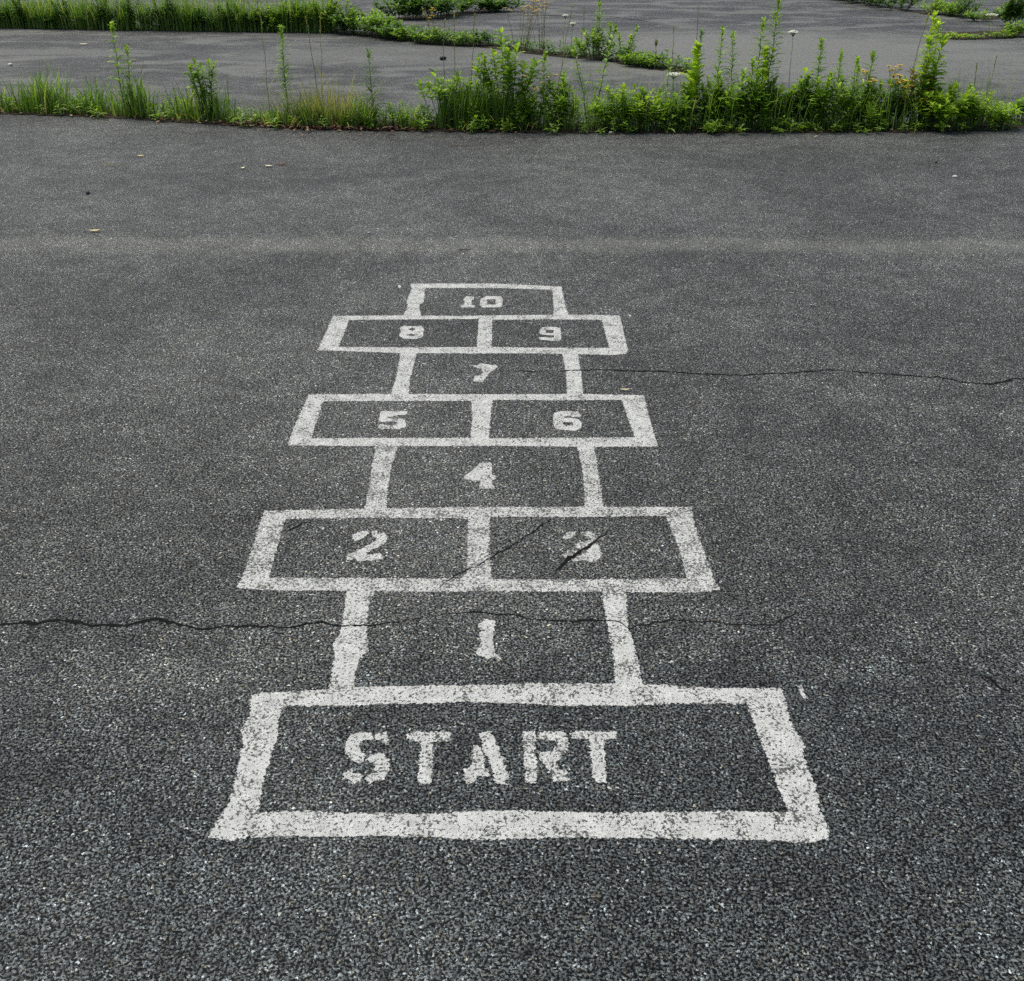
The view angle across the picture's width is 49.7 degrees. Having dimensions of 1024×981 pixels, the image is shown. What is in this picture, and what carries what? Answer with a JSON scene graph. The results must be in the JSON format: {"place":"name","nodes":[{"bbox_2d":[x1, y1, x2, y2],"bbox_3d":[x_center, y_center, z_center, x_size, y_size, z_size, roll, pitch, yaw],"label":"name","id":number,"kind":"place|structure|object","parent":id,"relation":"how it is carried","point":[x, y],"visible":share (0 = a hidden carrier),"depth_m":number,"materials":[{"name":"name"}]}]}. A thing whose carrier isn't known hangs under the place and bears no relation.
{"place":"outdoors","nodes":[
{"label":"outdoors","id":0,"kind":"place"},
{"bbox_2d":[0,26,699,72],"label":"soil","id":1,"kind":"structure","parent":0,"point":[530,50],"depth_m":12.79,"materials":[{"name":"brown soil"}]},
{"bbox_2d":[10,0,28,26],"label":"weed","id":2,"kind":"object","parent":1,"relation":"on","point":[19,10],"visible":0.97,"depth_m":14.53,"materials":[{"name":"green plant"}]},
{"bbox_2d":[50,0,71,27],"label":"weed","id":3,"kind":"object","parent":1,"relation":"on","point":[63,3],"visible":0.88,"depth_m":14.52,"materials":[{"name":"green plant"}]},
{"bbox_2d":[97,0,125,25],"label":"weed","id":4,"kind":"object","parent":1,"relation":"on","point":[108,10],"visible":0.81,"depth_m":14.37,"materials":[{"name":"green plant"}]},
{"bbox_2d":[132,0,156,29],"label":"weed","id":5,"kind":"object","parent":1,"relation":"on","point":[146,13],"visible":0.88,"depth_m":14.30,"materials":[{"name":"green plant"}]},
{"bbox_2d":[0,0,333,32],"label":"grass","id":6,"kind":"structure","parent":1,"relation":"on","point":[119,21],"depth_m":14.31,"materials":[{"name":"green plant"}]},
{"bbox_2d":[214,0,238,30],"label":"weed","id":7,"kind":"object","parent":1,"relation":"on","point":[218,7],"visible":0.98,"depth_m":14.17,"materials":[{"name":"green plant"}]},
{"bbox_2d":[240,7,273,30],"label":"weed","id":8,"kind":"object","parent":1,"relation":"on","point":[250,17],"visible":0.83,"depth_m":14.15,"materials":[{"name":"green plant"}]},
{"bbox_2d":[248,2,288,30],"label":"weed","id":9,"kind":"object","parent":1,"relation":"on","point":[272,19],"visible":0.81,"depth_m":14.14,"materials":[{"name":"green plant"}]},
{"bbox_2d":[297,0,341,28],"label":"weed","id":10,"kind":"object","parent":1,"relation":"on","point":[324,13],"visible":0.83,"depth_m":14.04,"materials":[{"name":"green plant"}]},
{"bbox_2d":[320,0,359,31],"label":"weed","id":11,"kind":"object","parent":1,"relation":"on","point":[333,7],"visible":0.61,"depth_m":14.02,"materials":[{"name":"green plant"}]},
{"bbox_2d":[327,3,361,33],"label":"weed","id":12,"kind":"object","parent":1,"relation":"on","point":[339,21],"visible":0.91,"depth_m":13.89,"materials":[{"name":"green plant"}]},
{"bbox_2d":[11,7,692,71],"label":"undergrowth","id":13,"kind":"object","parent":1,"relation":"on","point":[682,62],"visible":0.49,"depth_m":12.45,"materials":[{"name":"green plant"}]},
{"bbox_2d":[345,7,384,35],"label":"weed","id":14,"kind":"object","parent":1,"relation":"on","point":[357,21],"visible":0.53,"depth_m":13.79,"materials":[{"name":"green plant"}]},
{"bbox_2d":[359,12,395,36],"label":"weed","id":15,"kind":"object","parent":1,"relation":"on","point":[373,18],"visible":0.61,"depth_m":13.57,"materials":[{"name":"green plant"}]},
{"bbox_2d":[370,19,418,39],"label":"weed","id":16,"kind":"object","parent":1,"relation":"on","point":[394,25],"visible":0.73,"depth_m":13.39,"materials":[{"name":"green plant"}]},
{"bbox_2d":[388,25,425,40],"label":"weed","id":17,"kind":"object","parent":1,"relation":"on","point":[399,35],"visible":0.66,"depth_m":13.25,"materials":[{"name":"green plant"}]},
{"bbox_2d":[409,26,447,43],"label":"weed","id":18,"kind":"object","parent":1,"relation":"on","point":[420,35],"visible":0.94,"depth_m":13.00,"materials":[{"name":"green plant"}]},
{"bbox_2d":[426,28,460,44],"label":"weed","id":19,"kind":"object","parent":1,"relation":"on","point":[446,38],"visible":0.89,"depth_m":12.93,"materials":[{"name":"green plant"}]},
{"bbox_2d":[448,30,487,45],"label":"weed","id":20,"kind":"object","parent":1,"relation":"on","point":[458,37],"visible":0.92,"depth_m":12.84,"materials":[{"name":"green plant"}]},
{"bbox_2d":[461,29,493,45],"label":"weed","id":21,"kind":"object","parent":1,"relation":"on","point":[483,33],"visible":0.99,"depth_m":12.83,"materials":[{"name":"green plant"}]},
{"bbox_2d":[504,0,544,52],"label":"yellow flower","id":22,"kind":"object","parent":1,"relation":"on","point":[534,8],"visible":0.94,"depth_m":12.14,"materials":[{"name":"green plant"}]},
{"bbox_2d":[525,1,550,54],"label":"yellow flower","id":23,"kind":"object","parent":1,"relation":"on","point":[539,10],"visible":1,"depth_m":11.99,"materials":[{"name":"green plant"}]},
{"bbox_2d":[572,27,614,59],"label":"bushy weed","id":24,"kind":"object","parent":1,"relation":"on","point":[594,40],"visible":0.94,"depth_m":11.66,"materials":[{"name":"green plant"}]},
{"bbox_2d":[615,24,639,62],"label":"leafy weed","id":25,"kind":"object","parent":1,"relation":"on","point":[629,42],"visible":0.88,"depth_m":11.39,"materials":[{"name":"green plant"}]},
{"bbox_2d":[618,49,658,66],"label":"weed","id":26,"kind":"object","parent":1,"relation":"on","point":[634,57],"visible":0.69,"depth_m":11.25,"materials":[{"name":"green plant"}]},
{"bbox_2d":[629,52,665,67],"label":"weed","id":27,"kind":"object","parent":1,"relation":"on","point":[644,61],"visible":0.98,"depth_m":11.13,"materials":[{"name":"green plant"}]},
{"bbox_2d":[0,0,1023,980],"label":"ground","id":28,"kind":"structure","parent":0,"point":[819,363],"depth_m":3.11,"materials":[{"name":"grey asphalt"}]},
{"bbox_2d":[386,9,498,20],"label":"soil","id":29,"kind":"structure","parent":28,"relation":"on","point":[423,17],"depth_m":16.23,"materials":[{"name":"brown soil"}]},
{"bbox_2d":[373,0,419,18],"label":"weed","id":30,"kind":"object","parent":29,"relation":"on","point":[381,7],"visible":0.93,"depth_m":15.60,"materials":[{"name":"green plant"}]},
{"bbox_2d":[390,0,431,18],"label":"weed","id":31,"kind":"object","parent":29,"relation":"on","point":[416,11],"visible":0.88,"depth_m":15.62,"materials":[{"name":"green plant"}]},
{"bbox_2d":[402,0,448,18],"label":"weed","id":32,"kind":"object","parent":29,"relation":"on","point":[428,5],"visible":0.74,"depth_m":15.73,"materials":[{"name":"green plant"}]},
{"bbox_2d":[420,0,463,17],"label":"weed","id":33,"kind":"object","parent":29,"relation":"on","point":[443,6],"visible":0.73,"depth_m":15.85,"materials":[{"name":"green plant"}]},
{"bbox_2d":[435,0,474,14],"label":"weed","id":34,"kind":"object","parent":29,"relation":"on","point":[464,5],"visible":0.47,"depth_m":16.25,"materials":[{"name":"green plant"}]},
{"bbox_2d":[473,0,508,11],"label":"weed","id":35,"kind":"object","parent":29,"relation":"on","point":[491,6],"visible":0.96,"depth_m":16.63,"materials":[{"name":"green plant"}]},
{"bbox_2d":[493,0,525,10],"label":"weed","id":36,"kind":"object","parent":29,"relation":"on","point":[509,6],"visible":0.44,"depth_m":16.87,"materials":[{"name":"green plant"}]},
{"bbox_2d":[208,283,829,843],"bbox_3d":[-0.053,-0.141,3.446,1.370,0.001,3.302,0,28,0],"label":"hopscotch court","id":37,"kind":"object","parent":28,"relation":"on","point":[782,745],"visible":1,"depth_m":2.42,"materials":[{"name":"white paint"}]},
{"bbox_2d":[963,8,994,20],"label":"weed","id":38,"kind":"object","parent":28,"relation":"on","point":[973,16],"visible":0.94,"depth_m":15.46,"materials":[{"name":"green plant"}]},
{"bbox_2d":[938,30,1023,39],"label":"soil","id":39,"kind":"structure","parent":28,"relation":"on","point":[982,33],"depth_m":13.94,"materials":[{"name":"brown soil"}]},
{"bbox_2d":[1002,20,1023,36],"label":"bushy weed","id":40,"kind":"object","parent":39,"relation":"on","point":[1010,29],"visible":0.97,"depth_m":13.66,"materials":[{"name":"green plant"}]},
{"bbox_2d":[992,1,1023,24],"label":"bushy weed","id":41,"kind":"object","parent":28,"relation":"on","point":[999,11],"visible":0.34,"depth_m":14.85,"materials":[{"name":"green plant"}]},
{"bbox_2d":[1000,0,1023,25],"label":"leafy weed","id":42,"kind":"object","parent":28,"relation":"on","point":[1012,10],"visible":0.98,"depth_m":14.48,"materials":[{"name":"green plant"}]},
{"bbox_2d":[0,52,1023,133],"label":"grass","id":43,"kind":"structure","parent":0,"point":[48,97],"depth_m":8.21,"materials":[{"name":"green plant"}]},
{"bbox_2d":[107,21,132,116],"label":"leafy weed","id":44,"kind":"object","parent":43,"relation":"on","point":[117,63],"visible":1,"depth_m":8.44,"materials":[{"name":"green plant"}]},
{"bbox_2d":[120,44,139,116],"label":"leafy weed","id":45,"kind":"object","parent":43,"relation":"on","point":[127,50],"visible":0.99,"depth_m":8.49,"materials":[{"name":"green plant"}]},
{"bbox_2d":[183,58,218,119],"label":"bushy weed","id":46,"kind":"object","parent":43,"relation":"on","point":[194,75],"visible":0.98,"depth_m":8.36,"materials":[{"name":"green plant"}]},
{"bbox_2d":[2,67,557,129],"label":"dry grass","id":47,"kind":"structure","parent":43,"relation":"on","point":[330,97],"depth_m":8.23,"materials":[{"name":"plant"}]},
{"bbox_2d":[274,24,292,109],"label":"leafy weed","id":48,"kind":"object","parent":43,"relation":"on","point":[281,34],"visible":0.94,"depth_m":8.20,"materials":[{"name":"green plant"}]},
{"bbox_2d":[358,46,395,121],"bbox_3d":[-1.018,-2.984,8.139,0.269,0.585,0.310,22,35,35],"label":"leafy weed","id":49,"kind":"object","parent":43,"relation":"on","point":[368,55],"visible":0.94,"depth_m":8.16,"materials":[{"name":"green plant"}]},
{"bbox_2d":[384,100,411,127],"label":"bushy weed","id":50,"kind":"object","parent":43,"relation":"on","point":[390,113],"visible":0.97,"depth_m":8.19,"materials":[{"name":"green plant"}]},
{"bbox_2d":[410,103,439,127],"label":"bushy weed","id":51,"kind":"object","parent":43,"relation":"on","point":[427,112],"visible":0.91,"depth_m":8.19,"materials":[{"name":"green plant"}]},
{"bbox_2d":[413,67,472,124],"bbox_3d":[-0.508,-2.923,8.207,0.404,0.413,0.349,-12,30,-21],"label":"bushy weed","id":52,"kind":"object","parent":43,"relation":"on","point":[458,78],"visible":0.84,"depth_m":8.14,"materials":[{"name":"green plant"}]},
{"bbox_2d":[1,108,993,140],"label":"dead leaves","id":53,"kind":"object","parent":43,"relation":"on","point":[334,125],"visible":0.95,"depth_m":8.18,"materials":[{"name":"brown plant"}]},
{"bbox_2d":[469,27,540,116],"bbox_3d":[-0.046,-3.008,8.062,0.548,0.700,0.375,0,28,0],"label":"bushy weed","id":54,"kind":"object","parent":43,"relation":"on","point":[510,72],"visible":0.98,"depth_m":8.03,"materials":[{"name":"green plant"}]},
{"bbox_2d":[0,92,1022,133],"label":"undergrowth","id":55,"kind":"object","parent":43,"relation":"on","point":[683,126],"visible":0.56,"depth_m":8.12,"materials":[{"name":"green plant"}]},
{"bbox_2d":[509,90,540,126],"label":"bushy weed","id":56,"kind":"object","parent":43,"relation":"on","point":[523,116],"visible":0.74,"depth_m":8.15,"materials":[{"name":"green plant"}]},
{"bbox_2d":[534,50,552,115],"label":"leafy weed","id":57,"kind":"object","parent":43,"relation":"on","point":[544,57],"visible":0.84,"depth_m":8.09,"materials":[{"name":"green plant"}]},
{"bbox_2d":[538,69,583,128],"bbox_3d":[0.355,-2.875,8.104,0.345,0.428,0.309,0,28,0],"label":"bushy weed","id":58,"kind":"object","parent":43,"relation":"on","point":[561,98],"visible":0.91,"depth_m":8.08,"materials":[{"name":"green plant"}]},
{"bbox_2d":[570,45,589,120],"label":"leafy weed","id":59,"kind":"object","parent":43,"relation":"on","point":[573,51],"visible":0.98,"depth_m":8.07,"materials":[{"name":"green plant"}]},
{"bbox_2d":[594,24,619,126],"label":"leafy weed","id":60,"kind":"object","parent":43,"relation":"on","point":[614,30],"visible":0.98,"depth_m":8.02,"materials":[{"name":"green plant"}]},
{"bbox_2d":[586,82,651,130],"bbox_3d":[0.782,-2.808,8.068,0.488,0.344,0.300,0,28,0],"label":"bushy weed","id":61,"kind":"object","parent":43,"relation":"on","point":[617,95],"visible":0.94,"depth_m":8.03,"materials":[{"name":"green plant"}]},
{"bbox_2d":[632,85,651,127],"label":"bushy weed","id":62,"kind":"object","parent":43,"relation":"on","point":[643,92],"visible":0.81,"depth_m":8.09,"materials":[{"name":"green plant"}]},
{"bbox_2d":[628,99,670,130],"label":"bushy weed","id":63,"kind":"object","parent":43,"relation":"on","point":[658,116],"visible":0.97,"depth_m":8.07,"materials":[{"name":"green plant"}]},
{"bbox_2d":[642,87,678,126],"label":"bushy weed","id":64,"kind":"object","parent":43,"relation":"on","point":[658,95],"visible":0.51,"depth_m":8.12,"materials":[{"name":"green plant"}]},
{"bbox_2d":[660,89,702,129],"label":"bushy weed","id":65,"kind":"object","parent":43,"relation":"on","point":[677,106],"visible":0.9,"depth_m":8.08,"materials":[{"name":"green plant"}]},
{"bbox_2d":[680,40,707,100],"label":"leafy weed","id":66,"kind":"object","parent":43,"relation":"on","point":[696,68],"visible":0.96,"depth_m":8.06,"materials":[{"name":"green plant"}]},
{"bbox_2d":[680,78,722,127],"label":"bushy weed","id":67,"kind":"object","parent":43,"relation":"on","point":[707,93],"visible":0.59,"depth_m":8.10,"materials":[{"name":"green plant"}]},
{"bbox_2d":[688,75,728,122],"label":"bushy weed","id":68,"kind":"object","parent":43,"relation":"on","point":[697,94],"visible":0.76,"depth_m":8.12,"materials":[{"name":"green plant"}]},
{"bbox_2d":[709,70,728,126],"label":"bushy weed","id":69,"kind":"object","parent":43,"relation":"on","point":[720,79],"visible":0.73,"depth_m":8.11,"materials":[{"name":"green plant"}]},
{"bbox_2d":[708,25,730,89],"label":"leafy weed","id":70,"kind":"object","parent":43,"relation":"on","point":[723,32],"visible":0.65,"depth_m":8.17,"materials":[{"name":"green plant"}]},
{"bbox_2d":[710,83,739,125],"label":"bushy weed","id":71,"kind":"object","parent":43,"relation":"on","point":[725,99],"visible":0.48,"depth_m":8.14,"materials":[{"name":"green plant"}]},
{"bbox_2d":[720,30,743,116],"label":"leafy weed","id":72,"kind":"object","parent":43,"relation":"on","point":[732,47],"visible":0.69,"depth_m":8.17,"materials":[{"name":"green plant"}]},
{"bbox_2d":[719,74,763,127],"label":"bushy weed","id":73,"kind":"object","parent":43,"relation":"on","point":[738,87],"visible":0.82,"depth_m":8.06,"materials":[{"name":"green plant"}]},
{"bbox_2d":[736,56,763,129],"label":"bushy weed","id":74,"kind":"object","parent":43,"relation":"on","point":[758,73],"visible":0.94,"depth_m":8.01,"materials":[{"name":"green plant"}]},
{"bbox_2d":[724,85,778,129],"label":"bushy weed","id":75,"kind":"object","parent":43,"relation":"on","point":[760,115],"visible":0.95,"depth_m":8.05,"materials":[{"name":"green plant"}]},
{"bbox_2d":[741,16,770,89],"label":"leafy weed","id":76,"kind":"object","parent":43,"relation":"on","point":[762,27],"visible":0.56,"depth_m":8.04,"materials":[{"name":"green plant"}]},
{"bbox_2d":[755,45,773,123],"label":"leafy weed","id":77,"kind":"object","parent":43,"relation":"on","point":[764,74],"visible":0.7,"depth_m":8.03,"materials":[{"name":"green plant"}]},
{"bbox_2d":[755,0,785,98],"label":"leafy weed","id":78,"kind":"object","parent":43,"relation":"on","point":[775,13],"visible":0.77,"depth_m":7.99,"materials":[{"name":"green plant"}]},
{"bbox_2d":[755,75,789,126],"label":"bushy weed","id":79,"kind":"object","parent":43,"relation":"on","point":[767,88],"visible":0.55,"depth_m":8.10,"materials":[{"name":"green plant"}]},
{"bbox_2d":[766,77,783,127],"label":"bushy weed","id":80,"kind":"object","parent":43,"relation":"on","point":[776,97],"visible":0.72,"depth_m":8.10,"materials":[{"name":"green plant"}]},
{"bbox_2d":[764,83,807,123],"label":"bushy weed","id":81,"kind":"object","parent":43,"relation":"on","point":[782,89],"visible":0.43,"depth_m":8.16,"materials":[{"name":"green plant"}]},
{"bbox_2d":[780,81,812,124],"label":"bushy weed","id":82,"kind":"object","parent":43,"relation":"on","point":[802,106],"visible":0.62,"depth_m":8.17,"materials":[{"name":"green plant"}]},
{"bbox_2d":[789,67,820,125],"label":"bushy weed","id":83,"kind":"object","parent":43,"relation":"on","point":[806,78],"visible":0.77,"depth_m":8.14,"materials":[{"name":"green plant"}]},
{"bbox_2d":[809,37,827,98],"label":"leafy weed","id":84,"kind":"object","parent":43,"relation":"on","point":[820,46],"visible":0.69,"depth_m":8.09,"materials":[{"name":"green plant"}]},
{"bbox_2d":[807,69,835,128],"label":"bushy weed","id":85,"kind":"object","parent":43,"relation":"on","point":[828,81],"visible":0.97,"depth_m":8.05,"materials":[{"name":"green plant"}]},
{"bbox_2d":[809,77,849,129],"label":"bushy weed","id":86,"kind":"object","parent":43,"relation":"on","point":[830,97],"visible":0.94,"depth_m":8.06,"materials":[{"name":"green plant"}]},
{"bbox_2d":[828,48,847,120],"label":"leafy weed","id":87,"kind":"object","parent":43,"relation":"on","point":[840,59],"visible":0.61,"depth_m":8.14,"materials":[{"name":"green plant"}]},
{"bbox_2d":[836,55,865,128],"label":"bushy weed","id":88,"kind":"object","parent":43,"relation":"on","point":[857,70],"visible":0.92,"depth_m":8.06,"materials":[{"name":"green plant"}]},
{"bbox_2d":[834,91,877,124],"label":"bushy weed","id":89,"kind":"object","parent":43,"relation":"on","point":[864,111],"visible":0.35,"depth_m":8.23,"materials":[{"name":"green plant"}]},
{"bbox_2d":[851,75,877,122],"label":"bushy weed","id":90,"kind":"object","parent":43,"relation":"on","point":[866,88],"visible":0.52,"depth_m":8.24,"materials":[{"name":"green plant"}]},
{"bbox_2d":[857,49,878,98],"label":"leafy weed","id":91,"kind":"object","parent":43,"relation":"on","point":[873,55],"visible":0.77,"depth_m":8.18,"materials":[{"name":"green plant"}]},
{"bbox_2d":[860,65,912,126],"bbox_3d":[2.748,-2.905,8.147,0.382,0.439,0.267,0,28,0],"label":"yellow flower","id":92,"kind":"object","parent":43,"relation":"on","point":[893,76],"visible":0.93,"depth_m":8.11,"materials":[{"name":"green plant"}]},
{"bbox_2d":[874,78,913,126],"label":"bushy weed","id":93,"kind":"object","parent":43,"relation":"on","point":[881,97],"visible":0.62,"depth_m":8.17,"materials":[{"name":"green plant"}]},
{"bbox_2d":[901,57,937,127],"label":"bushy weed","id":94,"kind":"object","parent":43,"relation":"on","point":[912,88],"visible":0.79,"depth_m":8.11,"materials":[{"name":"green plant"}]},
{"bbox_2d":[902,9,950,124],"bbox_3d":[3.052,-3.085,8.089,0.402,0.810,0.325,-11,30,-20],"label":"leafy weed","id":95,"kind":"object","parent":43,"relation":"on","point":[929,40],"visible":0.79,"depth_m":8.06,"materials":[{"name":"green plant"}]},
{"bbox_2d":[912,80,980,130],"bbox_3d":[3.177,-2.816,8.088,0.462,0.339,0.336,-14,31,-24],"label":"bushy weed","id":96,"kind":"object","parent":43,"relation":"on","point":[940,111],"visible":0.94,"depth_m":8.05,"materials":[{"name":"green plant"}]},
{"bbox_2d":[952,89,1008,129],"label":"bushy weed","id":97,"kind":"object","parent":43,"relation":"on","point":[983,108],"visible":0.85,"depth_m":8.09,"materials":[{"name":"green plant"}]},
{"bbox_2d":[981,102,1023,128],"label":"bushy weed","id":98,"kind":"object","parent":43,"relation":"on","point":[1002,117],"visible":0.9,"depth_m":8.14,"materials":[{"name":"green plant"}]},
{"bbox_2d":[1008,94,1023,123],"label":"bushy weed","id":99,"kind":"object","parent":43,"relation":"on","point":[1019,104],"visible":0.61,"depth_m":8.32,"materials":[{"name":"green plant"}]},
{"bbox_2d":[838,0,1004,19],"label":"soil","id":100,"kind":"structure","parent":0,"point":[923,12],"depth_m":16.66,"materials":[{"name":"brown soil"}]},
{"bbox_2d":[880,0,921,9],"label":"weed","id":101,"kind":"object","parent":100,"relation":"on","point":[902,2],"visible":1,"depth_m":17.01,"materials":[{"name":"green plant"}]},
{"bbox_2d":[949,0,984,17],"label":"weed","id":102,"kind":"object","parent":100,"relation":"on","point":[964,5],"visible":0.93,"depth_m":15.84,"materials":[{"name":"green plant"}]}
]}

